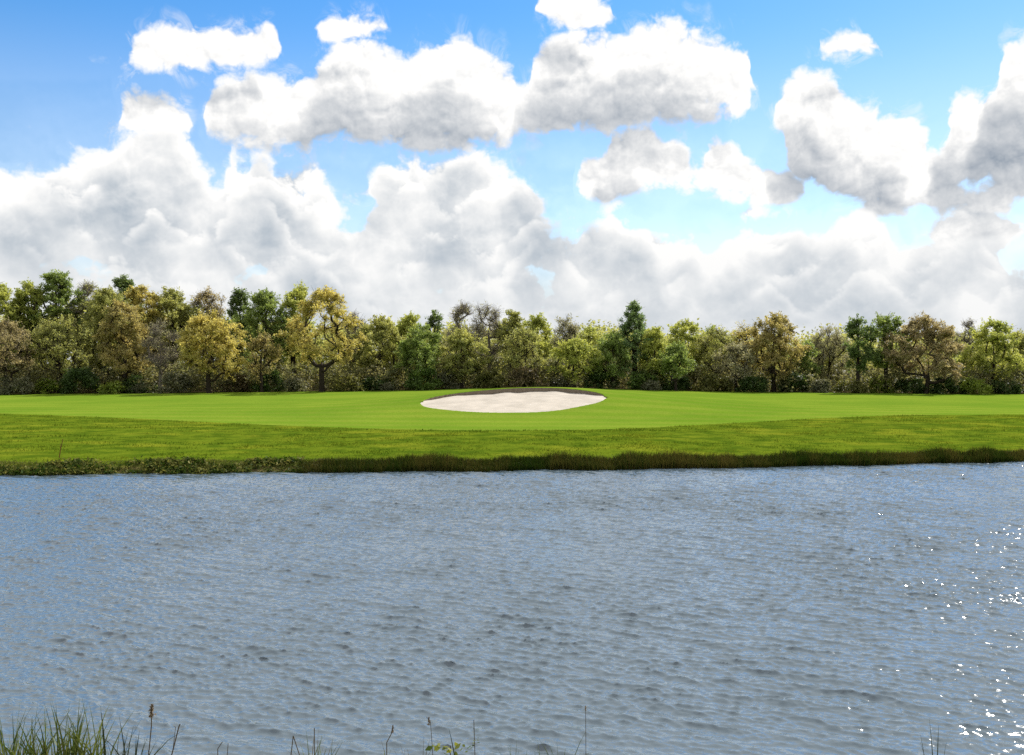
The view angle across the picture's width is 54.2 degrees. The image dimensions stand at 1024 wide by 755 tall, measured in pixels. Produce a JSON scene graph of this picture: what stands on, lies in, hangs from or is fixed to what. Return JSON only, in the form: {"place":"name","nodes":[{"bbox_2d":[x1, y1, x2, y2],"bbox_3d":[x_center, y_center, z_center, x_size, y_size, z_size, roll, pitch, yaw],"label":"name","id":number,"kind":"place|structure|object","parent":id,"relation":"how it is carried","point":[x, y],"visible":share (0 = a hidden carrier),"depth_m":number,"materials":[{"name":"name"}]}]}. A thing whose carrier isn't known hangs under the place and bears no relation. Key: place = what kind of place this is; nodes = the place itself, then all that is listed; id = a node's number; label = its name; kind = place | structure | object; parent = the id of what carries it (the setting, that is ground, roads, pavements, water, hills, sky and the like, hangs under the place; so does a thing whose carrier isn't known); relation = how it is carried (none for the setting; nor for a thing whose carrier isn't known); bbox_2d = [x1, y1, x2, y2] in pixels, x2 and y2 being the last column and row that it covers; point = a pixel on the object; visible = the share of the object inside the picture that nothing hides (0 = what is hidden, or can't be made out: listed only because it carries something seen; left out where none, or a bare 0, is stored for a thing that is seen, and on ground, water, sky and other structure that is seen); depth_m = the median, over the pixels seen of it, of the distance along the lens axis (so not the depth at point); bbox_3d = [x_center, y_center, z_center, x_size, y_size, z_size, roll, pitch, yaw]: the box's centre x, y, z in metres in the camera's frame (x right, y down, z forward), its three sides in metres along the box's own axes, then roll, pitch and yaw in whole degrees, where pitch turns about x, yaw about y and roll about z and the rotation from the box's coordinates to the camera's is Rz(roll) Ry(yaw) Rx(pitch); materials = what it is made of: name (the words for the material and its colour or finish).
{"place":"outdoors","nodes":[
{"label":"outdoors","id":0,"kind":"place"},
{"bbox_2d":[148,704,155,754],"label":"plumed grass","id":1,"kind":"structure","parent":0,"point":[151,713],"depth_m":12.97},
{"bbox_2d":[0,461,1023,754],"bbox_3d":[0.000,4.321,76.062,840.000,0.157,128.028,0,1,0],"label":"lake water","id":2,"kind":"structure","parent":0,"point":[840,609],"depth_m":22.11,"materials":[{"name":"blue liquid"}]},
{"bbox_2d":[0,363,1023,475],"bbox_3d":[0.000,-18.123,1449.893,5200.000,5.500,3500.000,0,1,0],"label":"ground","id":3,"kind":"structure","parent":0,"point":[405,409],"depth_m":68.67,"materials":[{"name":"green plant"}]},
{"bbox_2d":[0,281,29,369],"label":"broadleaf tree","id":4,"kind":"object","parent":3,"relation":"on","point":[5,294],"visible":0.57,"depth_m":142.39,"materials":[{"name":"green plant"}]},
{"bbox_2d":[0,374,34,394],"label":"shrub","id":5,"kind":"object","parent":3,"relation":"on","point":[11,386],"visible":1,"depth_m":129.98,"materials":[{"name":"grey plant"}]},
{"bbox_2d":[0,316,41,394],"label":"oak tree","id":6,"kind":"object","parent":3,"relation":"on","point":[6,339],"visible":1,"depth_m":130.59,"materials":[{"name":"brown plant"}]},
{"bbox_2d":[0,705,56,754],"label":"sedge clump","id":7,"kind":"object","parent":3,"relation":"on","point":[14,744],"visible":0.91,"depth_m":13.07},
{"bbox_2d":[2,277,59,389],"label":"broadleaf tree","id":8,"kind":"object","parent":3,"relation":"on","point":[28,288],"visible":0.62,"depth_m":145.01,"materials":[{"name":"green plant"}]},
{"bbox_2d":[34,377,60,393],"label":"shrub","id":9,"kind":"object","parent":3,"relation":"on","point":[51,384],"visible":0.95,"depth_m":132.80,"materials":[{"name":"green plant"}]},
{"bbox_2d":[22,269,89,390],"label":"broadleaf tree","id":10,"kind":"object","parent":3,"relation":"on","point":[59,284],"visible":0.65,"depth_m":147.05,"materials":[{"name":"green plant"}]},
{"bbox_2d":[0,704,121,754],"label":"sedge clump","id":11,"kind":"object","parent":3,"relation":"on","point":[44,747],"visible":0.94,"depth_m":12.98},
{"bbox_2d":[28,311,95,392],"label":"broadleaf tree","id":12,"kind":"object","parent":3,"relation":"on","point":[45,330],"visible":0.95,"depth_m":135.11,"materials":[{"name":"green plant"}]},
{"bbox_2d":[51,699,89,754],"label":"sedge clump","id":13,"kind":"object","parent":3,"relation":"on","point":[74,750],"visible":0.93,"depth_m":12.98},
{"bbox_2d":[58,366,101,393],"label":"shrub","id":14,"kind":"object","parent":3,"relation":"on","point":[85,375],"visible":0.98,"depth_m":131.32,"materials":[{"name":"green plant"}]},
{"bbox_2d":[65,279,102,390],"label":"bare tree","id":15,"kind":"object","parent":3,"relation":"on","point":[88,288],"visible":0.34,"depth_m":148.91,"materials":[{"name":"brown plant"}]},
{"bbox_2d":[43,699,146,754],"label":"sedge clump","id":16,"kind":"object","parent":3,"relation":"on","point":[96,747],"visible":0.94,"depth_m":12.92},
{"bbox_2d":[72,285,133,389],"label":"broadleaf tree","id":17,"kind":"object","parent":3,"relation":"on","point":[100,299],"visible":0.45,"depth_m":141.34,"materials":[{"name":"green plant"}]},
{"bbox_2d":[96,380,127,393],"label":"shrub","id":18,"kind":"object","parent":3,"relation":"on","point":[113,387],"visible":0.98,"depth_m":130.59,"materials":[{"name":"green plant"}]},
{"bbox_2d":[91,298,156,392],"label":"oak tree","id":19,"kind":"object","parent":3,"relation":"on","point":[117,331],"visible":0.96,"depth_m":132.41,"materials":[{"name":"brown plant"}]},
{"bbox_2d":[103,273,146,343],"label":"broadleaf tree","id":20,"kind":"object","parent":3,"relation":"on","point":[123,283],"visible":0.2,"depth_m":150.89,"materials":[{"name":"green plant"}]},
{"bbox_2d":[75,705,178,754],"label":"sedge clump","id":21,"kind":"object","parent":3,"relation":"on","point":[104,747],"visible":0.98,"depth_m":12.99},
{"bbox_2d":[121,373,157,392],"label":"shrub","id":22,"kind":"object","parent":3,"relation":"on","point":[128,382],"visible":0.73,"depth_m":132.80,"materials":[{"name":"green plant"}]},
{"bbox_2d":[125,382,154,392],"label":"shrub","id":23,"kind":"object","parent":3,"relation":"on","point":[137,388],"visible":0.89,"depth_m":131.92,"materials":[{"name":"green plant"}]},
{"bbox_2d":[119,284,171,372],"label":"broadleaf tree","id":24,"kind":"object","parent":3,"relation":"on","point":[139,294],"visible":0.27,"depth_m":145.04,"materials":[{"name":"green plant"}]},
{"bbox_2d":[131,317,183,390],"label":"bare tree","id":25,"kind":"object","parent":3,"relation":"on","point":[159,364],"visible":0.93,"depth_m":132.35,"materials":[{"name":"brown plant"}]},
{"bbox_2d":[146,286,194,368],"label":"broadleaf tree","id":26,"kind":"object","parent":3,"relation":"on","point":[172,298],"visible":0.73,"depth_m":145.71,"materials":[{"name":"green plant"}]},
{"bbox_2d":[0,455,346,475],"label":"shore weeds","id":27,"kind":"object","parent":3,"relation":"on","point":[166,465],"visible":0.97,"depth_m":49.68,"materials":[{"name":"green plant"}]},
{"bbox_2d":[155,371,193,393],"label":"shrub","id":28,"kind":"object","parent":3,"relation":"on","point":[176,379],"visible":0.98,"depth_m":130.62,"materials":[{"name":"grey plant"}]},
{"bbox_2d":[171,724,179,754],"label":"dead stem","id":29,"kind":"object","parent":3,"relation":"on","point":[175,738],"visible":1,"depth_m":12.97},
{"bbox_2d":[181,285,237,388],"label":"tree","id":30,"kind":"object","parent":3,"relation":"on","point":[206,296],"visible":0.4,"depth_m":148.23,"materials":[{"name":"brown plant"}]},
{"bbox_2d":[174,308,249,392],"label":"oak tree","id":31,"kind":"object","parent":3,"relation":"on","point":[198,340],"visible":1,"depth_m":128.38,"materials":[{"name":"yellow plant"}]},
{"bbox_2d":[218,373,253,391],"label":"shrub","id":32,"kind":"object","parent":3,"relation":"on","point":[242,387],"visible":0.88,"depth_m":133.55,"materials":[{"name":"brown plant"}]},
{"bbox_2d":[224,285,256,373],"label":"broadleaf tree","id":33,"kind":"object","parent":3,"relation":"on","point":[238,297],"visible":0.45,"depth_m":146.31,"materials":[{"name":"green plant"}]},
{"bbox_2d":[229,286,292,373],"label":"broadleaf tree","id":34,"kind":"object","parent":3,"relation":"on","point":[263,301],"visible":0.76,"depth_m":140.06,"materials":[{"name":"green plant"}]},
{"bbox_2d":[243,330,283,391],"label":"broadleaf tree","id":35,"kind":"object","parent":3,"relation":"on","point":[274,354],"visible":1,"depth_m":130.59,"materials":[{"name":"green plant"}]},
{"bbox_2d":[248,367,287,391],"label":"shrub","id":36,"kind":"object","parent":3,"relation":"on","point":[276,374],"visible":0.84,"depth_m":132.32,"materials":[{"name":"green plant"}]},
{"bbox_2d":[270,279,317,376],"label":"broadleaf tree","id":37,"kind":"object","parent":3,"relation":"on","point":[297,294],"visible":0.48,"depth_m":142.91,"materials":[{"name":"green plant"}]},
{"bbox_2d":[283,374,308,391],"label":"shrub","id":38,"kind":"object","parent":3,"relation":"on","point":[293,383],"visible":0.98,"depth_m":131.09,"materials":[{"name":"green plant"}]},
{"bbox_2d":[282,728,341,754],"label":"sedge clump","id":39,"kind":"object","parent":3,"relation":"on","point":[317,751],"visible":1,"depth_m":13.02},
{"bbox_2d":[273,285,368,391],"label":"oak tree","id":40,"kind":"object","parent":3,"relation":"on","point":[326,297],"visible":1,"depth_m":129.14,"materials":[{"name":"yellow plant"}]},
{"bbox_2d":[326,373,367,391],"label":"shrub","id":41,"kind":"object","parent":3,"relation":"on","point":[351,384],"visible":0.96,"depth_m":129.89,"materials":[{"name":"green plant"}]},
{"bbox_2d":[340,311,368,366],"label":"bare tree","id":42,"kind":"object","parent":3,"relation":"on","point":[347,331],"visible":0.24,"depth_m":145.35,"materials":[{"name":"brown plant"}]},
{"bbox_2d":[359,375,398,390],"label":"shrub","id":43,"kind":"object","parent":3,"relation":"on","point":[367,382],"visible":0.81,"depth_m":132.46,"materials":[{"name":"green plant"}]},
{"bbox_2d":[347,313,411,378],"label":"broadleaf tree","id":44,"kind":"object","parent":3,"relation":"on","point":[382,326],"visible":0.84,"depth_m":136.99,"materials":[{"name":"green plant"}]},
{"bbox_2d":[373,382,395,390],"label":"shrub","id":45,"kind":"object","parent":3,"relation":"on","point":[386,386],"visible":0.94,"depth_m":131.46,"materials":[{"name":"green plant"}]},
{"bbox_2d":[385,311,432,387],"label":"broadleaf tree","id":46,"kind":"object","parent":3,"relation":"on","point":[408,321],"visible":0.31,"depth_m":142.15,"materials":[{"name":"green plant"}]},
{"bbox_2d":[393,322,443,379],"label":"broadleaf tree","id":47,"kind":"object","parent":3,"relation":"on","point":[417,358],"visible":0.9,"depth_m":132.83,"materials":[{"name":"green plant"}]},
{"bbox_2d":[403,365,443,390],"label":"shrub","id":48,"kind":"object","parent":3,"relation":"on","point":[419,383],"visible":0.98,"depth_m":130.35,"materials":[{"name":"green plant"}]},
{"bbox_2d":[425,309,444,379],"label":"broadleaf tree","id":49,"kind":"object","parent":3,"relation":"on","point":[436,318],"visible":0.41,"depth_m":146.73,"materials":[{"name":"green plant"}]},
{"bbox_2d":[425,731,472,754],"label":"leafy weed","id":50,"kind":"object","parent":3,"relation":"on","point":[437,747],"visible":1,"depth_m":12.97,"materials":[{"name":"green plant"}]},
{"bbox_2d":[435,370,465,388],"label":"shrub","id":51,"kind":"object","parent":3,"relation":"on","point":[445,379],"visible":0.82,"depth_m":132.94,"materials":[{"name":"green plant"}]},
{"bbox_2d":[441,299,479,384],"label":"bare tree","id":52,"kind":"object","parent":3,"relation":"on","point":[463,309],"visible":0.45,"depth_m":141.28,"materials":[{"name":"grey plant"}]},
{"bbox_2d":[436,327,493,387],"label":"broadleaf tree","id":53,"kind":"object","parent":3,"relation":"on","point":[467,346],"visible":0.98,"depth_m":133.04,"materials":[{"name":"green plant"}]},
{"bbox_2d":[467,299,504,377],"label":"bare tree","id":54,"kind":"object","parent":3,"relation":"on","point":[494,314],"visible":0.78,"depth_m":139.52,"materials":[{"name":"grey plant"}]},
{"bbox_2d":[471,368,506,387],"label":"shrub","id":55,"kind":"object","parent":3,"relation":"on","point":[484,380],"visible":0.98,"depth_m":131.76,"materials":[{"name":"green plant"}]},
{"bbox_2d":[493,308,525,386],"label":"broadleaf tree","id":56,"kind":"object","parent":3,"relation":"on","point":[511,325],"visible":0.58,"depth_m":137.29,"materials":[{"name":"green plant"}]},
{"bbox_2d":[0,353,1023,393],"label":"undergrowth","id":57,"kind":"object","parent":3,"relation":"on","point":[307,374],"visible":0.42,"depth_m":134.61,"materials":[{"name":"green plant"}]},
{"bbox_2d":[0,413,1023,464],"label":"rough grass","id":58,"kind":"structure","parent":3,"relation":"on","point":[540,451],"depth_m":59.27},
{"bbox_2d":[0,296,1023,389],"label":"woods","id":59,"kind":"object","parent":3,"relation":"on","point":[324,359],"visible":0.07,"depth_m":149.91,"materials":[{"name":"green plant"}]},
{"bbox_2d":[420,391,606,412],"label":"sand bunker","id":60,"kind":"object","parent":3,"relation":"on","point":[513,402],"visible":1,"depth_m":81.66},
{"bbox_2d":[418,387,609,401],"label":"bunker lip","id":61,"kind":"object","parent":3,"relation":"on","point":[528,389],"visible":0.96,"depth_m":90.04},
{"bbox_2d":[498,323,547,386],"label":"broadleaf tree","id":62,"kind":"object","parent":3,"relation":"on","point":[524,345],"visible":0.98,"depth_m":132.22,"materials":[{"name":"green plant"}]},
{"bbox_2d":[505,364,549,387],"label":"shrub","id":63,"kind":"object","parent":3,"relation":"on","point":[528,373],"visible":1,"depth_m":130.47,"materials":[{"name":"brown plant"}]},
{"bbox_2d":[516,312,554,381],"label":"broadleaf tree","id":64,"kind":"object","parent":3,"relation":"on","point":[537,323],"visible":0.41,"depth_m":145.19,"materials":[{"name":"green plant"}]},
{"bbox_2d":[542,372,579,386],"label":"shrub","id":65,"kind":"object","parent":3,"relation":"on","point":[558,382],"visible":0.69,"depth_m":133.49,"materials":[{"name":"green plant"}]},
{"bbox_2d":[546,314,582,369],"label":"broadleaf tree","id":66,"kind":"object","parent":3,"relation":"on","point":[571,330],"visible":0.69,"depth_m":139.22,"materials":[{"name":"green plant"}]},
{"bbox_2d":[544,334,604,387],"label":"broadleaf tree","id":67,"kind":"object","parent":3,"relation":"on","point":[577,349],"visible":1,"depth_m":131.46,"materials":[{"name":"green plant"}]},
{"bbox_2d":[563,326,610,375],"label":"broadleaf tree","id":68,"kind":"object","parent":3,"relation":"on","point":[589,333],"visible":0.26,"depth_m":142.14,"materials":[{"name":"green plant"}]},
{"bbox_2d":[582,368,619,388],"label":"shrub","id":69,"kind":"object","parent":3,"relation":"on","point":[593,376],"visible":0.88,"depth_m":132.05,"materials":[{"name":"green plant"}]},
{"bbox_2d":[587,328,635,381],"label":"broadleaf tree","id":70,"kind":"object","parent":3,"relation":"on","point":[618,350],"visible":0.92,"depth_m":132.11,"materials":[{"name":"green plant"}]},
{"bbox_2d":[603,299,658,388],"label":"evergreen tree","id":71,"kind":"object","parent":3,"relation":"on","point":[635,319],"visible":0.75,"depth_m":135.09,"materials":[{"name":"green plant"}]},
{"bbox_2d":[625,370,658,389],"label":"shrub","id":72,"kind":"object","parent":3,"relation":"on","point":[636,381],"visible":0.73,"depth_m":131.18,"materials":[{"name":"green plant"}]},
{"bbox_2d":[639,379,661,390],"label":"shrub","id":73,"kind":"object","parent":3,"relation":"on","point":[648,385],"visible":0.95,"depth_m":129.95,"materials":[{"name":"green plant"}]},
{"bbox_2d":[635,325,674,380],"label":"broadleaf tree","id":74,"kind":"object","parent":3,"relation":"on","point":[652,346],"visible":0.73,"depth_m":133.35,"materials":[{"name":"green plant"}]},
{"bbox_2d":[293,444,1023,472],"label":"waterline reeds","id":75,"kind":"object","parent":3,"relation":"on","point":[633,459],"visible":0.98,"depth_m":51.82,"materials":[{"name":"plant"}]},
{"bbox_2d":[650,339,697,390],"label":"broadleaf tree","id":76,"kind":"object","parent":3,"relation":"on","point":[677,353],"visible":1,"depth_m":130.38,"materials":[{"name":"green plant"}]},
{"bbox_2d":[659,373,692,390],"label":"shrub","id":77,"kind":"object","parent":3,"relation":"on","point":[682,382],"visible":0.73,"depth_m":132.67,"materials":[{"name":"green plant"}]},
{"bbox_2d":[655,318,724,388],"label":"broadleaf tree","id":78,"kind":"object","parent":3,"relation":"on","point":[682,328],"visible":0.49,"depth_m":139.88,"materials":[{"name":"green plant"}]},
{"bbox_2d":[689,372,734,391],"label":"shrub","id":79,"kind":"object","parent":3,"relation":"on","point":[723,382],"visible":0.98,"depth_m":131.61,"materials":[{"name":"green plant"}]},
{"bbox_2d":[703,324,721,369],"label":"broadleaf tree","id":80,"kind":"object","parent":3,"relation":"on","point":[715,341],"visible":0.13,"depth_m":146.41,"materials":[{"name":"green plant"}]},
{"bbox_2d":[690,323,739,388],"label":"broadleaf tree","id":81,"kind":"object","parent":3,"relation":"on","point":[722,337],"visible":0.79,"depth_m":136.35,"materials":[{"name":"green plant"}]},
{"bbox_2d":[711,340,760,391],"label":"broadleaf tree","id":82,"kind":"object","parent":3,"relation":"on","point":[729,360],"visible":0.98,"depth_m":131.62,"materials":[{"name":"green plant"}]},
{"bbox_2d":[716,319,762,371],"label":"broadleaf tree","id":83,"kind":"object","parent":3,"relation":"on","point":[740,333],"visible":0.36,"depth_m":139.27,"materials":[{"name":"green plant"}]},
{"bbox_2d":[733,373,772,392],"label":"shrub","id":84,"kind":"object","parent":3,"relation":"on","point":[750,383],"visible":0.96,"depth_m":130.15,"materials":[{"name":"green plant"}]},
{"bbox_2d":[739,311,811,391],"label":"oak tree","id":85,"kind":"object","parent":3,"relation":"on","point":[780,343],"visible":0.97,"depth_m":132.78,"materials":[{"name":"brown plant"}]},
{"bbox_2d":[774,371,809,391],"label":"shrub","id":86,"kind":"object","parent":3,"relation":"on","point":[800,383],"visible":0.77,"depth_m":133.22,"materials":[{"name":"green plant"}]},
{"bbox_2d":[786,338,822,390],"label":"broadleaf tree","id":87,"kind":"object","parent":3,"relation":"on","point":[808,354],"visible":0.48,"depth_m":137.28,"materials":[{"name":"green plant"}]},
{"bbox_2d":[808,378,832,392],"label":"shrub","id":88,"kind":"object","parent":3,"relation":"on","point":[819,387],"visible":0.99,"depth_m":131.86,"materials":[{"name":"green plant"}]},
{"bbox_2d":[810,323,853,386],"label":"broadleaf tree","id":89,"kind":"object","parent":3,"relation":"on","point":[822,356],"visible":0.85,"depth_m":140.24,"materials":[{"name":"green plant"}]},
{"bbox_2d":[831,375,875,392],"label":"shrub","id":90,"kind":"object","parent":3,"relation":"on","point":[853,388],"visible":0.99,"depth_m":130.77,"materials":[{"name":"green plant"}]},
{"bbox_2d":[841,313,880,392],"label":"broadleaf tree","id":91,"kind":"object","parent":3,"relation":"on","point":[852,328],"visible":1,"depth_m":130.53,"materials":[{"name":"green plant"}]},
{"bbox_2d":[867,375,897,392],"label":"shrub","id":92,"kind":"object","parent":3,"relation":"on","point":[883,389],"visible":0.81,"depth_m":133.57,"materials":[{"name":"green plant"}]},
{"bbox_2d":[867,311,911,391],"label":"broadleaf tree","id":93,"kind":"object","parent":3,"relation":"on","point":[885,324],"visible":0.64,"depth_m":133.32,"materials":[{"name":"green plant"}]},
{"bbox_2d":[893,377,930,393],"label":"shrub","id":94,"kind":"object","parent":3,"relation":"on","point":[919,387],"visible":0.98,"depth_m":132.38,"materials":[{"name":"green plant"}]},
{"bbox_2d":[876,310,967,393],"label":"oak tree","id":95,"kind":"object","parent":3,"relation":"on","point":[941,363],"visible":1,"depth_m":130.58,"materials":[{"name":"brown plant"}]},
{"bbox_2d":[920,720,945,754],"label":"reed clump","id":96,"kind":"object","parent":3,"relation":"on","point":[931,742],"visible":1,"depth_m":12.97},
{"bbox_2d":[929,376,968,393],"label":"shrub","id":97,"kind":"object","parent":3,"relation":"on","point":[948,384],"visible":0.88,"depth_m":131.12,"materials":[{"name":"green plant"}]},
{"bbox_2d":[953,317,976,373],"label":"bare tree","id":98,"kind":"object","parent":3,"relation":"on","point":[968,332],"visible":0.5,"depth_m":145.79,"materials":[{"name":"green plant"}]},
{"bbox_2d":[957,375,993,394],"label":"shrub","id":99,"kind":"object","parent":3,"relation":"on","point":[974,384],"visible":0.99,"depth_m":129.83,"materials":[{"name":"green plant"}]},
{"bbox_2d":[953,316,1023,382],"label":"broadleaf tree","id":100,"kind":"object","parent":3,"relation":"on","point":[997,338],"visible":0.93,"depth_m":134.99,"materials":[{"name":"green plant"}]},
{"bbox_2d":[989,379,1023,393],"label":"shrub","id":101,"kind":"object","parent":3,"relation":"on","point":[1015,389],"visible":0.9,"depth_m":132.49,"materials":[{"name":"green plant"}]},
{"bbox_2d":[995,330,1023,378],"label":"broadleaf tree","id":102,"kind":"object","parent":3,"relation":"on","point":[1020,337],"visible":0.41,"depth_m":140.39,"materials":[{"name":"green plant"}]},
{"bbox_2d":[0,0,1023,361],"label":"sky","id":103,"kind":"structure","parent":0,"point":[724,163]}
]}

